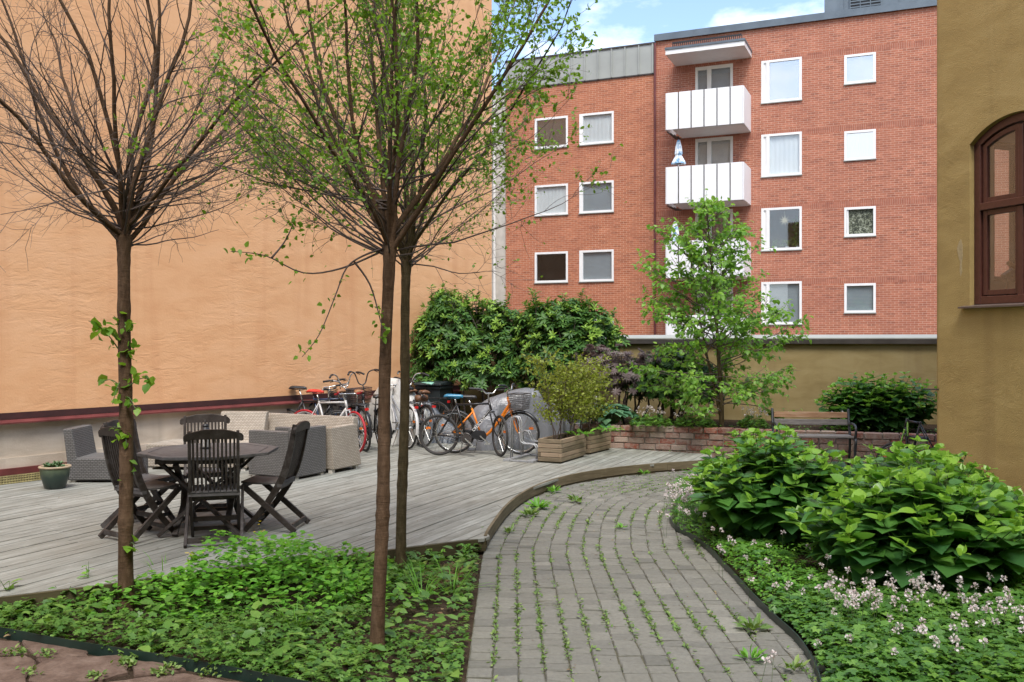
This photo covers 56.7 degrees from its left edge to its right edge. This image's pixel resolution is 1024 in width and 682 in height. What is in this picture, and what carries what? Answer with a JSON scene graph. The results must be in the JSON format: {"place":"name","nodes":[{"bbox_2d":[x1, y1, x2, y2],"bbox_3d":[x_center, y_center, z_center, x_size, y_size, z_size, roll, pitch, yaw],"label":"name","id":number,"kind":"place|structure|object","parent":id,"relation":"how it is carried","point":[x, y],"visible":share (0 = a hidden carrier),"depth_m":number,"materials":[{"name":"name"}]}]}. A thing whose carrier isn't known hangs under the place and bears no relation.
{"place":"outdoors","nodes":[
{"label":"outdoors","id":0,"kind":"place"},
{"bbox_2d":[0,462,1023,681],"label":"ground","id":1,"kind":"structure","parent":0,"point":[433,608],"depth_m":6.47,"materials":[{"name":"soil"}]},
{"bbox_2d":[0,640,237,681],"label":"flagstone paving","id":2,"kind":"structure","parent":1,"relation":"on","point":[64,664],"depth_m":5.45,"materials":[{"name":"brown stone"}]},
{"bbox_2d":[0,643,220,680],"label":"paving weeds","id":3,"kind":"object","parent":2,"relation":"on","point":[127,660],"visible":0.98,"depth_m":5.44,"materials":[{"name":"green plant"}]},
{"bbox_2d":[138,628,167,648],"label":"wild plant","id":4,"kind":"object","parent":1,"relation":"on","point":[152,635],"visible":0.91,"depth_m":5.77,"materials":[{"name":"green plant"}]},
{"bbox_2d":[0,627,310,681],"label":"bed edging","id":5,"kind":"object","parent":1,"relation":"on","point":[244,675],"visible":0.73,"depth_m":5.57,"materials":[{"name":"black plastic"}]},
{"bbox_2d":[0,0,410,612],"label":"slim tree","id":6,"kind":"object","parent":1,"relation":"on","point":[128,212],"visible":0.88,"depth_m":6.63,"materials":[{"name":"green plant"}]},
{"bbox_2d":[226,637,244,662],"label":"wild plant","id":7,"kind":"object","parent":1,"relation":"on","point":[232,643],"visible":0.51,"depth_m":5.52,"materials":[{"name":"green plant"}]},
{"bbox_2d":[0,527,482,681],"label":"ground cover","id":8,"kind":"object","parent":1,"relation":"on","point":[265,660],"visible":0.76,"depth_m":5.91,"materials":[{"name":"green plant"}]},
{"bbox_2d":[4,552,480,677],"bbox_3d":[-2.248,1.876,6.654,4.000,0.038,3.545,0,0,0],"label":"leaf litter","id":9,"kind":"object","parent":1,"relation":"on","point":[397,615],"visible":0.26,"depth_m":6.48,"materials":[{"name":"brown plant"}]},
{"bbox_2d":[0,0,491,484],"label":"rendered building","id":10,"kind":"structure","parent":1,"relation":"on","point":[218,329],"depth_m":13.70,"materials":[{"name":"beige paint"}]},
{"bbox_2d":[31,529,471,642],"bbox_3d":[-1.656,1.641,6.692,3.416,0.469,1.673,0,0,-30],"label":"bright ground cover","id":11,"kind":"object","parent":1,"relation":"on","point":[273,561],"visible":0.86,"depth_m":6.82,"materials":[{"name":"green plant"}]},
{"bbox_2d":[266,598,327,632],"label":"grass tuft","id":12,"kind":"object","parent":1,"relation":"on","point":[296,615],"visible":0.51,"depth_m":6.15,"materials":[{"name":"green plant"}]},
{"bbox_2d":[307,552,372,605],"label":"grass tuft","id":13,"kind":"object","parent":1,"relation":"on","point":[342,579],"visible":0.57,"depth_m":6.94,"materials":[{"name":"green plant"}]},
{"bbox_2d":[0,441,719,609],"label":"deck","id":14,"kind":"structure","parent":1,"relation":"on","point":[49,538],"depth_m":9.68,"materials":[{"name":"grey wood"}]},
{"bbox_2d":[38,460,71,489],"bbox_3d":[-5.430,1.587,11.266,0.364,0.326,0.364,0,0,0],"label":"plant pot","id":15,"kind":"object","parent":14,"relation":"on","point":[54,475],"visible":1,"depth_m":11.15,"materials":[{"name":"green ceramic"}]},
{"bbox_2d":[63,425,147,482],"bbox_3d":[-5.135,1.417,12.015,0.833,0.665,0.620,0,0,-2],"label":"wicker armchair","id":16,"kind":"object","parent":14,"relation":"on","point":[86,460],"visible":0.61,"depth_m":11.71,"materials":[{"name":"grey wicker"}]},
{"bbox_2d":[100,419,176,529],"bbox_3d":[-3.531,1.253,9.023,0.534,1.006,0.490,0,0,15],"label":"folding chair","id":17,"kind":"object","parent":14,"relation":"on","point":[156,494],"visible":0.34,"depth_m":9.15,"materials":[{"name":"brown wood"}]},
{"bbox_2d":[98,427,181,542],"bbox_3d":[-3.317,1.253,8.461,0.490,1.006,0.534,0,0,36],"label":"folding chair","id":18,"kind":"object","parent":14,"relation":"on","point":[141,488],"visible":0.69,"depth_m":8.38,"materials":[{"name":"brown wood"}]},
{"bbox_2d":[180,414,232,514],"bbox_3d":[-3.064,1.253,9.511,0.490,1.006,0.534,0,0,-21],"label":"folding chair","id":19,"kind":"object","parent":14,"relation":"on","point":[201,418],"visible":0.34,"depth_m":9.68,"materials":[{"name":"brown wood"}]},
{"bbox_2d":[136,443,278,536],"bbox_3d":[-2.800,1.373,8.780,1.170,0.736,1.170,0,0,-3],"label":"garden table","id":20,"kind":"object","parent":14,"relation":"on","point":[174,455],"visible":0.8,"depth_m":8.49,"materials":[{"name":"brown wood"}]},
{"bbox_2d":[146,411,268,470],"bbox_3d":[-4.227,1.380,13.272,1.420,0.740,0.898,0,0,6],"label":"wicker sofa","id":21,"kind":"object","parent":14,"relation":"on","point":[244,422],"visible":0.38,"depth_m":13.49,"materials":[{"name":"beige wicker"}]},
{"bbox_2d":[183,429,243,547],"bbox_3d":[-2.597,1.253,8.289,0.490,1.006,0.534,0,0,-15],"label":"folding chair","id":22,"kind":"object","parent":14,"relation":"on","point":[198,491],"visible":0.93,"depth_m":8.13,"materials":[{"name":"brown wood"}]},
{"bbox_2d":[241,421,310,532],"bbox_3d":[-2.209,1.253,8.879,0.534,1.006,0.490,0,0,3],"label":"folding chair","id":23,"kind":"object","parent":14,"relation":"on","point":[284,480],"visible":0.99,"depth_m":8.76,"materials":[{"name":"brown wood"}]},
{"bbox_2d":[249,425,325,479],"bbox_3d":[-2.921,1.427,12.343,0.780,0.645,0.610,0,0,27],"label":"wicker armchair","id":24,"kind":"object","parent":14,"relation":"on","point":[313,460],"visible":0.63,"depth_m":12.15,"materials":[{"name":"grey wicker"}]},
{"bbox_2d":[268,413,360,473],"bbox_3d":[-2.973,1.400,13.177,1.730,0.700,0.739,0,0,27],"label":"wicker sofa","id":25,"kind":"object","parent":14,"relation":"on","point":[342,447],"visible":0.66,"depth_m":12.88,"materials":[{"name":"beige wicker"}]},
{"bbox_2d":[287,386,357,430],"bbox_3d":[-3.150,1.234,15.220,1.514,1.031,0.562,0,0,33],"label":"bicycle","id":26,"kind":"object","parent":14,"relation":"on","point":[331,412],"visible":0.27,"depth_m":15.15,"materials":[{"name":"black paint"}]},
{"bbox_2d":[294,389,366,451],"bbox_3d":[-2.893,1.254,14.772,1.580,0.992,0.474,0,0,25],"label":"bicycle","id":27,"kind":"object","parent":14,"relation":"on","point":[345,410],"visible":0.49,"depth_m":14.70,"materials":[{"name":"silver metal"}]},
{"bbox_2d":[323,383,351,415],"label":"bicycle","id":28,"kind":"object","parent":14,"relation":"on","point":[338,399],"visible":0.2,"depth_m":15.40,"materials":[{"name":"black paint"}]},
{"bbox_2d":[309,378,372,446],"bbox_3d":[-3.087,1.186,15.653,1.663,1.126,0.612,0,0,12],"label":"bicycle","id":29,"kind":"object","parent":14,"relation":"on","point":[353,407],"visible":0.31,"depth_m":15.55,"materials":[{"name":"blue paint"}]},
{"bbox_2d":[329,371,371,451],"bbox_3d":[-2.593,1.136,15.466,0.610,1.231,1.777,-6,2,-26],"label":"bicycle","id":30,"kind":"object","parent":14,"relation":"on","point":[365,412],"visible":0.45,"depth_m":15.05,"materials":[{"name":"grey paint"}]},
{"bbox_2d":[346,369,392,445],"bbox_3d":[-2.274,1.110,15.284,0.610,1.281,1.769,-4,2,-27],"label":"bicycle","id":31,"kind":"object","parent":14,"relation":"on","point":[375,425],"visible":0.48,"depth_m":15.50,"materials":[{"name":"black paint"}]},
{"bbox_2d":[368,378,429,444],"bbox_3d":[-1.951,1.188,16.245,1.064,1.116,0.635,0,0,17],"label":"vehicle cover","id":32,"kind":"object","parent":14,"relation":"on","point":[396,393],"visible":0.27,"depth_m":16.10,"materials":[{"name":"fabric"}]},
{"bbox_2d":[391,380,419,448],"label":"bicycle","id":33,"kind":"object","parent":14,"relation":"on","point":[395,418],"visible":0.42,"depth_m":15.41,"materials":[{"name":"grey paint"}]},
{"bbox_2d":[397,371,435,447],"bbox_3d":[-1.648,1.136,15.992,0.610,1.231,1.699,6,-3,-30],"label":"bicycle","id":34,"kind":"object","parent":14,"relation":"on","point":[425,406],"visible":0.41,"depth_m":15.64,"materials":[{"name":"black paint"}]},
{"bbox_2d":[410,377,427,443],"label":"bicycle","id":35,"kind":"object","parent":14,"relation":"on","point":[417,398],"visible":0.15,"depth_m":15.80,"materials":[{"name":"brown paint"}]},
{"bbox_2d":[393,377,451,423],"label":"bicycle","id":36,"kind":"object","parent":14,"relation":"on","point":[438,402],"visible":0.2,"depth_m":16.95,"materials":[{"name":"brown paint"}]},
{"bbox_2d":[414,381,453,419],"bbox_3d":[-1.422,1.240,17.345,0.540,1.020,0.690,0,0,20],"label":"wheelie bin","id":37,"kind":"object","parent":14,"relation":"on","point":[437,389],"visible":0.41,"depth_m":17.11,"materials":[{"name":"plastic"}]},
{"bbox_2d":[422,400,461,443],"bbox_3d":[-1.347,1.366,16.507,0.878,0.760,0.676,0,0,21],"label":"tarpaulin","id":38,"kind":"object","parent":14,"relation":"on","point":[436,411],"visible":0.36,"depth_m":16.30,"materials":[{"name":"grey plastic"}]},
{"bbox_2d":[419,387,508,456],"bbox_3d":[-0.669,1.224,14.529,1.461,1.052,0.482,0,0,19],"label":"bicycle","id":39,"kind":"object","parent":14,"relation":"on","point":[465,438],"visible":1,"depth_m":14.45,"materials":[{"name":"black paint"}]},
{"bbox_2d":[432,383,539,453],"bbox_3d":[-0.411,1.204,14.641,1.661,1.091,0.579,0,0,-2],"label":"bicycle","id":40,"kind":"object","parent":14,"relation":"on","point":[478,434],"visible":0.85,"depth_m":14.68,"materials":[{"name":"orange paint"}]},
{"bbox_2d":[465,388,569,450],"bbox_3d":[0.151,1.256,15.545,1.855,0.980,0.703,0,0,-13],"label":"vehicle cover","id":41,"kind":"object","parent":14,"relation":"on","point":[499,403],"visible":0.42,"depth_m":15.33,"materials":[{"name":"grey fabric"}]},
{"bbox_2d":[503,415,538,462],"bbox_3d":[0.264,1.424,14.071,0.490,0.651,0.820,0,0,26],"label":"bicycle rack","id":42,"kind":"object","parent":14,"relation":"on","point":[522,444],"visible":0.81,"depth_m":13.96,"materials":[{"name":"metal"}]},
{"bbox_2d":[538,433,585,463],"bbox_3d":[0.745,1.579,14.016,0.370,0.342,0.960,0,0,26],"label":"wooden planter","id":43,"kind":"object","parent":14,"relation":"on","point":[558,450],"visible":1,"depth_m":13.64,"materials":[{"name":"wood"}]},
{"bbox_2d":[519,348,610,438],"bbox_3d":[0.761,0.786,14.050,1.731,1.364,1.002,0,0,-37],"label":"planter shrub","id":44,"kind":"object","parent":43,"relation":"on","point":[558,401],"visible":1,"depth_m":13.90,"materials":[{"name":"green plant"}]},
{"bbox_2d":[571,427,610,454],"bbox_3d":[1.238,1.577,15.022,0.370,0.346,0.800,0,0,30],"label":"wooden planter","id":45,"kind":"object","parent":14,"relation":"on","point":[597,440],"visible":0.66,"depth_m":14.88,"materials":[{"name":"wood"}]},
{"bbox_2d":[559,352,621,431],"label":"planter shrub","id":46,"kind":"object","parent":45,"relation":"on","point":[594,412],"visible":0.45,"depth_m":15.03,"materials":[{"name":"green plant"}]},
{"bbox_2d":[100,0,626,657],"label":"slim tree","id":47,"kind":"object","parent":1,"relation":"on","point":[384,218],"visible":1,"depth_m":5.60,"materials":[{"name":"green plant"}]},
{"bbox_2d":[197,0,597,576],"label":"slim tree","id":48,"kind":"object","parent":1,"relation":"on","point":[412,236],"visible":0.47,"depth_m":7.58,"materials":[{"name":"green plant"}]},
{"bbox_2d":[388,552,455,600],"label":"grass tuft","id":49,"kind":"object","parent":1,"relation":"on","point":[417,590],"visible":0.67,"depth_m":7.03,"materials":[{"name":"green plant"}]},
{"bbox_2d":[418,559,476,590],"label":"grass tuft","id":50,"kind":"object","parent":1,"relation":"on","point":[444,564],"visible":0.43,"depth_m":7.55,"materials":[{"name":"green plant"}]},
{"bbox_2d":[421,552,499,595],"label":"grass tuft","id":51,"kind":"object","parent":1,"relation":"on","point":[455,579],"visible":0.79,"depth_m":7.10,"materials":[{"name":"green plant"}]},
{"bbox_2d":[410,283,536,426],"bbox_3d":[-0.720,0.402,17.726,2.653,3.007,1.570,0,0,0],"label":"evergreen shrub","id":52,"kind":"object","parent":1,"relation":"on","point":[467,345],"visible":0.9,"depth_m":17.38,"materials":[{"name":"green plant"}]},
{"bbox_2d":[494,287,630,420],"bbox_3d":[0.918,0.466,17.205,2.498,2.893,1.411,0,0,0],"label":"evergreen shrub","id":53,"kind":"object","parent":1,"relation":"on","point":[577,325],"visible":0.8,"depth_m":17.05,"materials":[{"name":"green plant"}]},
{"bbox_2d":[466,481,812,681],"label":"path bedding","id":54,"kind":"object","parent":1,"relation":"on","point":[641,656],"visible":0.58,"depth_m":6.58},
{"bbox_2d":[460,334,936,428],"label":"garden wall","id":55,"kind":"structure","parent":1,"relation":"on","point":[823,362],"depth_m":16.97,"materials":[{"name":"paint"}]},
{"bbox_2d":[669,517,821,681],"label":"bed edging","id":56,"kind":"object","parent":1,"relation":"on","point":[780,623],"visible":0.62,"depth_m":6.68,"materials":[{"name":"black plastic"}]},
{"bbox_2d":[492,0,1008,334],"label":"brick building","id":57,"kind":"structure","parent":1,"relation":"on","point":[822,127],"depth_m":35.27,"materials":[{"name":"brick"}]},
{"bbox_2d":[534,116,567,149],"bbox_3d":[1.647,-8.543,38.993,1.496,1.296,0.270,0,0,23],"label":"window","id":58,"kind":"structure","parent":57,"relation":"in","point":[562,139],"depth_m":38.97,"materials":[{"name":"white glass"}]},
{"bbox_2d":[534,183,567,216],"bbox_3d":[1.621,-5.776,38.932,1.496,1.290,0.139,0,0,23],"label":"window","id":59,"kind":"structure","parent":57,"relation":"in","point":[553,192],"depth_m":38.98,"materials":[{"name":"white glass"}]},
{"bbox_2d":[534,251,567,283],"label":"window","id":60,"kind":"structure","parent":57,"relation":"in","point":[553,266],"depth_m":40.40,"materials":[{"name":"white paint"}]},
{"bbox_2d":[578,180,613,213],"bbox_3d":[3.429,-5.781,38.231,1.493,1.296,0.270,0,0,23],"label":"window","id":61,"kind":"structure","parent":57,"relation":"in","point":[603,202],"depth_m":38.24,"materials":[{"name":"grey glass"}]},
{"bbox_2d":[578,249,613,282],"bbox_3d":[3.429,-3.018,38.231,1.493,1.296,0.270,0,0,23],"label":"window","id":62,"kind":"structure","parent":57,"relation":"in","point":[594,265],"depth_m":38.24,"materials":[{"name":"white paint"}]},
{"bbox_2d":[579,111,613,145],"bbox_3d":[3.403,-8.544,38.171,1.493,1.294,0.139,0,0,23],"label":"window","id":63,"kind":"structure","parent":57,"relation":"in","point":[601,131],"depth_m":38.21,"materials":[{"name":"white glass"}]},
{"bbox_2d":[671,139,685,166],"bbox_3d":[6.245,-6.406,35.549,0.539,2.301,0.566,0,0,0],"label":"folded parasol","id":64,"kind":"object","parent":57,"relation":"on","point":[678,159],"visible":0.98,"depth_m":35.46,"materials":[{"name":"white fabric"}]},
{"bbox_2d":[695,63,732,89],"bbox_3d":[7.753,-9.509,36.350,1.435,2.080,0.140,0,0,23],"label":"balcony door","id":65,"kind":"structure","parent":57,"relation":"in","point":[715,76],"depth_m":36.35,"materials":[{"name":"white paint"}]},
{"bbox_2d":[695,136,732,164],"bbox_3d":[7.753,-6.745,36.350,1.435,2.080,0.140,0,0,23],"label":"balcony door","id":66,"kind":"structure","parent":57,"relation":"in","point":[716,150],"depth_m":36.36,"materials":[{"name":"white paint"}]},
{"bbox_2d":[695,209,732,239],"bbox_3d":[7.753,-3.982,36.350,1.435,2.080,0.140,0,0,23],"label":"balcony door","id":67,"kind":"structure","parent":57,"relation":"in","point":[730,217],"depth_m":36.35,"materials":[{"name":"white paint"}]},
{"bbox_2d":[695,282,732,315],"bbox_3d":[7.753,-1.218,36.350,1.435,2.080,0.140,0,0,23],"label":"balcony door","id":68,"kind":"structure","parent":57,"relation":"in","point":[728,299],"depth_m":36.32,"materials":[{"name":"white paint"}]},
{"bbox_2d":[761,57,801,103],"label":"window","id":69,"kind":"structure","parent":57,"relation":"in","point":[781,79],"depth_m":36.56,"materials":[{"name":"white glass"}]},
{"bbox_2d":[761,131,801,177],"bbox_3d":[10.038,-6.929,35.326,1.504,1.621,0.139,0,0,23],"label":"window","id":70,"kind":"structure","parent":57,"relation":"in","point":[781,153],"depth_m":35.38,"materials":[{"name":"white glass"}]},
{"bbox_2d":[761,206,801,251],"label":"window","id":71,"kind":"structure","parent":57,"relation":"in","point":[773,228],"depth_m":36.60,"materials":[{"name":"white paint"}]},
{"bbox_2d":[761,281,801,324],"bbox_3d":[10.064,-1.402,35.386,1.504,1.621,0.270,0,0,23],"label":"window","id":72,"kind":"structure","parent":57,"relation":"in","point":[782,291],"depth_m":35.34,"materials":[{"name":"white paint"}]},
{"bbox_2d":[789,216,798,246],"bbox_3d":[10.628,-4.059,35.319,0.709,1.258,0.634,0,0,23],"label":"houseplant","id":73,"kind":"object","parent":57,"relation":"on","point":[796,224],"visible":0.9,"depth_m":35.34,"materials":[{"name":"green plant"}]},
{"bbox_2d":[844,52,875,84],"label":"window","id":74,"kind":"structure","parent":57,"relation":"in","point":[860,68],"depth_m":34.30,"materials":[{"name":"white glass"}]},
{"bbox_2d":[844,129,875,161],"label":"window","id":75,"kind":"structure","parent":57,"relation":"in","point":[859,145],"depth_m":34.28,"materials":[{"name":"white glass"}]},
{"bbox_2d":[844,206,875,237],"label":"window","id":76,"kind":"structure","parent":57,"relation":"in","point":[858,221],"depth_m":34.28,"materials":[{"name":"white paint"}]},
{"bbox_2d":[844,283,875,313],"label":"window","id":77,"kind":"structure","parent":57,"relation":"in","point":[859,298],"depth_m":34.30,"materials":[{"name":"white paint"}]},
{"bbox_2d":[575,419,936,468],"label":"brick wall","id":78,"kind":"structure","parent":1,"relation":"on","point":[671,439],"depth_m":14.99,"materials":[{"name":"brown brick"}]},
{"bbox_2d":[596,417,936,433],"bbox_3d":[5.526,1.656,15.517,8.905,0.428,2.706,0,0,17],"label":"raised bed","id":79,"kind":"object","parent":1,"relation":"on","point":[928,428],"visible":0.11,"depth_m":15.99,"materials":[{"name":"soil"}]},
{"bbox_2d":[579,403,642,427],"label":"hosta","id":80,"kind":"object","parent":79,"relation":"on","point":[610,417],"visible":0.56,"depth_m":15.59,"materials":[{"name":"green plant"}]},
{"bbox_2d":[567,344,662,423],"bbox_3d":[1.892,0.893,16.539,1.956,1.709,1.074,0,0,12],"label":"maple shrub","id":81,"kind":"object","parent":79,"relation":"on","point":[629,375],"visible":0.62,"depth_m":16.37,"materials":[{"name":"purple plant"}]},
{"bbox_2d":[629,405,675,427],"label":"geranium clump","id":82,"kind":"object","parent":79,"relation":"on","point":[650,421],"visible":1,"depth_m":15.25,"materials":[{"name":"green plant"}]},
{"bbox_2d":[622,342,732,423],"bbox_3d":[2.865,0.750,16.482,1.913,1.472,1.231,0,0,0],"label":"fine leaved shrub","id":83,"kind":"object","parent":79,"relation":"on","point":[666,366],"visible":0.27,"depth_m":16.20,"materials":[{"name":"green plant"}]},
{"bbox_2d":[674,406,718,428],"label":"geranium clump","id":84,"kind":"object","parent":79,"relation":"on","point":[708,420],"visible":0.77,"depth_m":15.17,"materials":[{"name":"green plant"}]},
{"bbox_2d":[615,188,813,426],"bbox_3d":[3.275,-0.518,15.249,3.208,3.984,3.036,0,0,0],"label":"tree","id":85,"kind":"object","parent":79,"relation":"on","point":[690,385],"visible":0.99,"depth_m":15.24,"materials":[{"name":"green plant"}]},
{"bbox_2d":[737,406,769,428],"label":"geranium clump","id":86,"kind":"object","parent":79,"relation":"on","point":[745,421],"visible":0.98,"depth_m":14.99,"materials":[{"name":"green plant"}]},
{"bbox_2d":[599,419,936,434],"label":"bed ground cover","id":87,"kind":"object","parent":79,"relation":"on","point":[785,424],"visible":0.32,"depth_m":15.01,"materials":[{"name":"green plant"}]},
{"bbox_2d":[819,410,855,430],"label":"geranium clump","id":88,"kind":"object","parent":79,"relation":"on","point":[839,426],"visible":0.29,"depth_m":14.75,"materials":[{"name":"green plant"}]},
{"bbox_2d":[814,371,936,432],"bbox_3d":[5.857,0.992,15.212,2.283,1.053,1.370,0,0,0],"label":"leafy shrub","id":89,"kind":"object","parent":79,"relation":"on","point":[874,407],"visible":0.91,"depth_m":14.95,"materials":[{"name":"green plant"}]},
{"bbox_2d":[681,422,868,550],"bbox_3d":[2.550,1.348,8.919,1.930,1.178,1.961,0,0,0],"label":"leafy shrub","id":90,"kind":"object","parent":1,"relation":"on","point":[754,490],"visible":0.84,"depth_m":8.49,"materials":[{"name":"green plant"}]},
{"bbox_2d":[657,469,1023,681],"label":"geranium flowers","id":91,"kind":"object","parent":1,"relation":"on","point":[688,489],"visible":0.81,"depth_m":6.02,"materials":[{"name":"pink plant"}]},
{"bbox_2d":[666,500,1023,596],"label":"fine ground cover","id":92,"kind":"object","parent":1,"relation":"on","point":[786,559],"visible":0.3,"depth_m":7.48,"materials":[{"name":"green plant"}]},
{"bbox_2d":[669,469,1023,681],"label":"geranium ground cover","id":93,"kind":"object","parent":1,"relation":"on","point":[1001,655],"visible":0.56,"depth_m":5.69,"materials":[{"name":"green plant"}]},
{"bbox_2d":[780,448,1023,598],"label":"leafy shrub","id":94,"kind":"object","parent":1,"relation":"on","point":[926,521],"visible":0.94,"depth_m":6.82,"materials":[{"name":"green plant"}]},
{"bbox_2d":[828,435,1023,515],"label":"leafy shrub","id":95,"kind":"object","parent":1,"relation":"on","point":[897,456],"visible":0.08,"depth_m":8.59,"materials":[{"name":"green plant"}]},
{"bbox_2d":[923,0,1023,495],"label":"ochre building","id":96,"kind":"structure","parent":1,"relation":"on","point":[980,304],"depth_m":10.14,"materials":[{"name":"paint"}]},
{"bbox_2d":[958,112,1023,308],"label":"window","id":97,"kind":"structure","parent":96,"relation":"in","point":[985,205],"depth_m":9.99,"materials":[{"name":"red paint"}]},
{"bbox_2d":[994,143,1014,281],"bbox_3d":[5.856,-1.455,10.886,1.000,1.570,0.060,0,0,-20],"label":"window","id":98,"kind":"structure","parent":96,"relation":"in","point":[999,146],"depth_m":10.81,"materials":[{"name":"glass"}]},
{"bbox_2d":[492,0,823,89],"label":"sky","id":99,"kind":"structure","parent":0,"point":[616,23],"materials":[{"name":"blue"}]},
{"bbox_2d":[467,466,869,681],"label":"path","id":100,"kind":"structure","parent":0,"point":[634,668],"depth_m":6.83,"materials":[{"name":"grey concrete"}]},
{"bbox_2d":[519,506,538,515],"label":"path weed","id":101,"kind":"object","parent":100,"relation":"on","point":[530,511],"visible":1,"depth_m":10.15,"materials":[{"name":"green plant"}]},
{"bbox_2d":[523,496,551,508],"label":"path weed","id":102,"kind":"object","parent":100,"relation":"on","point":[535,502],"visible":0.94,"depth_m":10.62,"materials":[{"name":"green plant"}]},
{"bbox_2d":[490,467,852,681],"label":"joint weeds","id":103,"kind":"object","parent":100,"relation":"on","point":[674,626],"visible":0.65,"depth_m":6.65,"materials":[{"name":"green plant"}]},
{"bbox_2d":[733,644,767,660],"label":"path weed","id":104,"kind":"object","parent":100,"relation":"on","point":[753,654],"visible":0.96,"depth_m":5.57,"materials":[{"name":"green plant"}]},
{"bbox_2d":[732,613,772,632],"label":"path weed","id":105,"kind":"object","parent":100,"relation":"on","point":[754,624],"visible":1,"depth_m":6.16,"materials":[{"name":"green plant"}]},
{"bbox_2d":[782,654,810,670],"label":"path weed","id":106,"kind":"object","parent":100,"relation":"on","point":[796,661],"visible":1,"depth_m":5.41,"materials":[{"name":"green plant"}]},
{"bbox_2d":[876,418,935,462],"bbox_3d":[5.390,1.462,12.654,0.449,0.835,1.025,0,0,-21],"label":"park bench","id":107,"kind":"object","parent":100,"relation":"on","point":[905,432],"visible":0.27,"depth_m":12.77,"materials":[{"name":"black paint"}]},
{"bbox_2d":[771,408,856,464],"bbox_3d":[4.434,1.451,13.971,1.140,0.874,0.637,0,0,9],"label":"park bench","id":108,"kind":"object","parent":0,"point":[814,421],"visible":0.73,"depth_m":14.15,"materials":[{"name":"wood"}]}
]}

